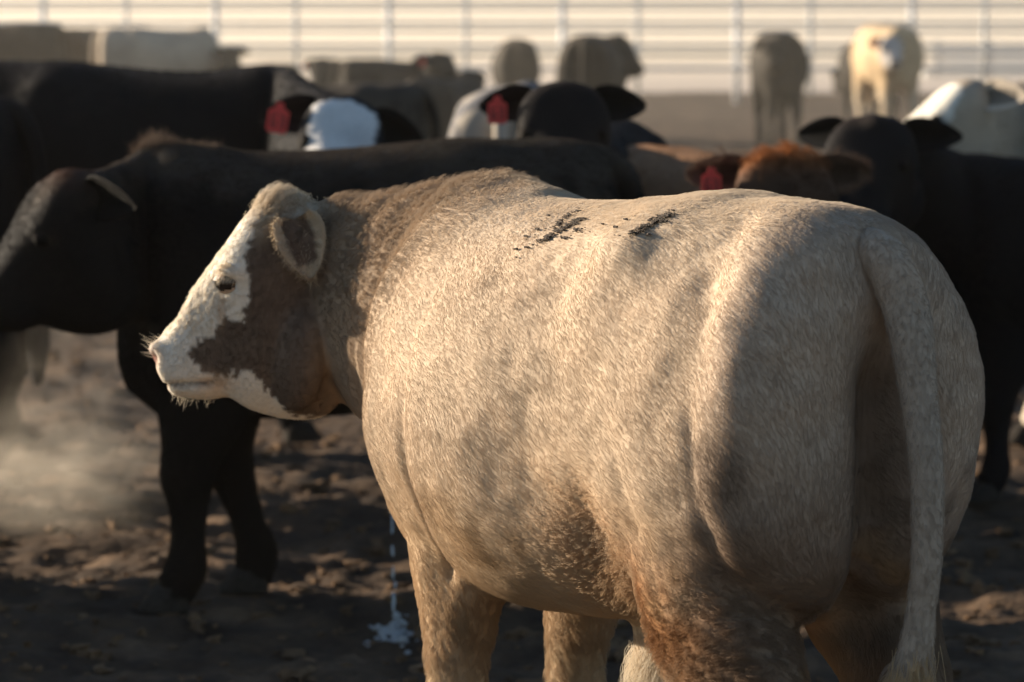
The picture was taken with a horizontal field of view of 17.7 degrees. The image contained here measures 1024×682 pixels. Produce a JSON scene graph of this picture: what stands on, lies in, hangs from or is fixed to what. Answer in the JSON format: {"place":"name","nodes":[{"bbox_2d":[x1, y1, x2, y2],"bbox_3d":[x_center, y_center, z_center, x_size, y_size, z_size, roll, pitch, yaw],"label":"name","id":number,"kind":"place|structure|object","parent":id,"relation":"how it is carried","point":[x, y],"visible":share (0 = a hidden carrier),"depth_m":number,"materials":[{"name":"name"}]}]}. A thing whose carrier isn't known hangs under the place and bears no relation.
{"place":"outdoors","nodes":[
{"label":"outdoors","id":0,"kind":"place"},
{"bbox_2d":[0,91,1023,681],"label":"pen ground","id":1,"kind":"structure","parent":0,"point":[714,121],"depth_m":10.93,"materials":[{"name":"brown soil"}]},
{"bbox_2d":[0,97,50,467],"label":"steer","id":2,"kind":"object","parent":1,"relation":"on","point":[21,352],"visible":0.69,"depth_m":12.43},
{"bbox_2d":[0,22,70,61],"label":"steer","id":3,"kind":"object","parent":1,"relation":"on","point":[27,41],"visible":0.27,"depth_m":38.57},
{"bbox_2d":[62,27,98,63],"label":"steer","id":4,"kind":"object","parent":1,"relation":"on","point":[80,41],"visible":0.08,"depth_m":41.15},
{"bbox_2d":[91,27,220,71],"bbox_3d":[-4.054,-3.070,39.907,2.094,1.477,0.748,0,6,-3],"label":"steer","id":5,"kind":"object","parent":1,"relation":"on","point":[192,49],"visible":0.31,"depth_m":39.56},
{"bbox_2d":[0,60,423,444],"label":"steer","id":6,"kind":"object","parent":1,"relation":"on","point":[90,116],"visible":0.39,"depth_m":13.05,"materials":[{"name":"black fur"}]},
{"bbox_2d":[212,45,300,73],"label":"steer","id":7,"kind":"object","parent":1,"relation":"on","point":[228,56],"visible":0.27,"depth_m":39.40},
{"bbox_2d":[302,57,339,86],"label":"steer","id":8,"kind":"object","parent":1,"relation":"on","point":[320,71],"visible":0.23,"depth_m":37.38,"materials":[{"name":"grey fur"}]},
{"bbox_2d":[0,127,644,612],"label":"steer","id":9,"kind":"object","parent":1,"relation":"on","point":[128,247],"visible":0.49,"depth_m":9.62},
{"bbox_2d":[323,83,439,139],"bbox_3d":[-1.344,-0.967,20.535,1.827,1.289,0.653,1,6,8],"label":"steer","id":10,"kind":"object","parent":1,"relation":"on","point":[416,105],"visible":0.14,"depth_m":20.26},
{"bbox_2d":[364,612,417,654],"bbox_3d":[-0.334,0.853,9.579,0.202,0.062,0.482,0,6,0],"label":"splash","id":11,"kind":"object","parent":1,"relation":"on","point":[398,636],"visible":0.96,"depth_m":9.59,"materials":[{"name":"liquid"}]},
{"bbox_2d":[390,512,396,617],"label":"liquid stream","id":12,"kind":"structure","parent":1,"relation":"on","point":[395,585],"depth_m":9.58,"materials":[{"name":"blue"}]},
{"bbox_2d":[331,51,456,85],"bbox_3d":[-1.164,-2.240,32.810,1.268,1.289,0.865,-1,6,-14],"label":"steer","id":13,"kind":"object","parent":1,"relation":"on","point":[433,64],"visible":0.41,"depth_m":32.63,"materials":[{"name":"grey fur"}]},
{"bbox_2d":[405,70,486,139],"bbox_3d":[-0.593,-1.790,28.999,0.572,1.181,1.343,3,7,28],"label":"steer","id":14,"kind":"object","parent":1,"relation":"on","point":[450,91],"visible":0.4,"depth_m":28.61},
{"bbox_2d":[448,81,541,138],"bbox_3d":[0.049,-0.538,15.829,0.712,1.406,1.992,1,6,6],"label":"steer","id":15,"kind":"object","parent":1,"relation":"on","point":[470,118],"visible":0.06,"depth_m":14.93},
{"bbox_2d":[0,327,1023,681],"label":"dirt clods","id":16,"kind":"object","parent":1,"relation":"on","point":[618,643],"visible":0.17,"depth_m":10.29,"materials":[{"name":"brown soil"}]},
{"bbox_2d":[0,0,1023,103],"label":"pipe fence","id":17,"kind":"object","parent":1,"relation":"on","point":[215,22],"visible":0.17,"depth_m":57.75,"materials":[{"name":"grey metal"}]},
{"bbox_2d":[0,4,1023,94],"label":"pipe fence","id":18,"kind":"object","parent":1,"relation":"on","point":[637,30],"visible":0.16,"depth_m":64.17,"materials":[{"name":"grey metal"}]},
{"bbox_2d":[491,38,540,85],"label":"steer","id":19,"kind":"object","parent":1,"relation":"on","point":[514,61],"visible":0.53,"depth_m":42.24},
{"bbox_2d":[143,166,985,681],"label":"steer","id":20,"kind":"object","parent":1,"relation":"on","point":[731,434],"visible":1,"depth_m":5.85},
{"bbox_2d":[479,81,667,159],"bbox_3d":[0.275,-0.209,12.100,0.683,1.520,1.915,1,6,9],"label":"steer","id":21,"kind":"object","parent":1,"relation":"on","point":[604,114],"visible":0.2,"depth_m":11.32,"materials":[{"name":"black fur"}]},
{"bbox_2d":[556,34,644,88],"bbox_3d":[0.886,-2.428,33.857,0.911,1.448,1.509,1,6,6],"label":"steer","id":22,"kind":"object","parent":1,"relation":"on","point":[592,61],"visible":0.61,"depth_m":33.22,"materials":[{"name":"grey fur"}]},
{"bbox_2d":[626,139,873,201],"bbox_3d":[0.760,-0.035,11.375,0.704,1.324,1.905,-2,6,-17],"label":"steer","id":23,"kind":"object","parent":1,"relation":"on","point":[789,170],"visible":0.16,"depth_m":10.71,"materials":[{"name":"red fur"}]},
{"bbox_2d":[749,30,809,147],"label":"steer","id":24,"kind":"object","parent":1,"relation":"on","point":[779,65],"visible":0.98,"depth_m":40.33},
{"bbox_2d":[830,41,899,120],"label":"steer","id":25,"kind":"object","parent":1,"relation":"on","point":[842,76],"visible":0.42,"depth_m":45.98},
{"bbox_2d":[851,23,923,116],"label":"steer","id":26,"kind":"object","parent":1,"relation":"on","point":[887,60],"visible":0.9,"depth_m":42.32,"materials":[{"name":"beige fur"}]},
{"bbox_2d":[797,114,1023,502],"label":"steer","id":27,"kind":"object","parent":1,"relation":"on","point":[960,214],"visible":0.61,"depth_m":11.71},
{"bbox_2d":[903,78,1023,444],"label":"steer","id":28,"kind":"object","parent":1,"relation":"on","point":[987,117],"visible":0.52,"depth_m":13.05},
{"bbox_2d":[0,5,1023,27],"bbox_3d":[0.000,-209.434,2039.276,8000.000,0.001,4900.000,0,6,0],"label":"ground","id":29,"kind":"structure","parent":0,"point":[471,15],"depth_m":388.12,"materials":[{"name":"beige soil"}]},
{"bbox_2d":[0,4,1023,27],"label":"pipe fence","id":30,"kind":"object","parent":29,"relation":"on","point":[592,19],"visible":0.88,"depth_m":214.66,"materials":[{"name":"grey metal"}]},
{"bbox_2d":[0,6,1023,43],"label":"pipe fence","id":31,"kind":"object","parent":29,"relation":"on","point":[556,26],"visible":0.34,"depth_m":133.21,"materials":[{"name":"grey metal"}]},
{"bbox_2d":[0,4,1023,4],"bbox_3d":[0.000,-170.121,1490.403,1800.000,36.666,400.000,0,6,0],"label":"hills","id":32,"kind":"structure","parent":0,"point":[440,4],"depth_m":1299.06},
{"bbox_2d":[84,28,1023,43],"bbox_3d":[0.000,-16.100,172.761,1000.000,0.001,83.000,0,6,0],"label":"gravel track","id":33,"kind":"structure","parent":0,"point":[501,37],"depth_m":162.25,"materials":[{"name":"beige gravel"}]},
{"bbox_2d":[240,48,992,59],"bbox_3d":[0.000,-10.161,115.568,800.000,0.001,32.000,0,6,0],"label":"verge","id":34,"kind":"structure","parent":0,"point":[307,57],"depth_m":115.83,"materials":[{"name":"plant"}]},
{"bbox_2d":[240,60,1023,92],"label":"road","id":35,"kind":"structure","parent":0,"point":[672,81],"depth_m":76.51,"materials":[{"name":"beige soil"}]},
{"bbox_2d":[921,40,1023,77],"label":"feed bunk","id":36,"kind":"object","parent":35,"relation":"on","point":[939,61],"visible":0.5,"depth_m":77.43,"materials":[{"name":"white concrete"}]},
{"bbox_2d":[653,4,775,6],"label":"barn","id":37,"kind":"structure","parent":0,"point":[714,5],"depth_m":517.30,"materials":[{"name":"metal"}]},
{"bbox_2d":[678,4,695,6],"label":"door","id":38,"kind":"structure","parent":37,"relation":"in","point":[679,5],"depth_m":517.23,"materials":[{"name":"beige metal"}]},
{"bbox_2d":[717,4,733,6],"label":"door","id":39,"kind":"structure","parent":37,"relation":"in","point":[718,5],"depth_m":517.23,"materials":[{"name":"beige metal"}]},
{"bbox_2d":[756,4,773,6],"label":"door","id":40,"kind":"structure","parent":37,"relation":"in","point":[757,5],"depth_m":517.23,"materials":[{"name":"beige metal"}]},
{"bbox_2d":[776,4,876,14],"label":"barn","id":41,"kind":"structure","parent":0,"point":[826,5],"depth_m":417.87,"materials":[{"name":"metal"}]},
{"bbox_2d":[792,4,813,14],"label":"door","id":42,"kind":"structure","parent":41,"relation":"in","point":[793,5],"depth_m":417.80,"materials":[{"name":"beige metal"}]},
{"bbox_2d":[818,4,839,14],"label":"door","id":43,"kind":"structure","parent":41,"relation":"in","point":[824,5],"depth_m":417.75,"materials":[{"name":"beige metal"}]},
{"bbox_2d":[845,4,866,14],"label":"door","id":44,"kind":"structure","parent":41,"relation":"in","point":[846,5],"depth_m":417.75,"materials":[{"name":"beige metal"}]}
]}

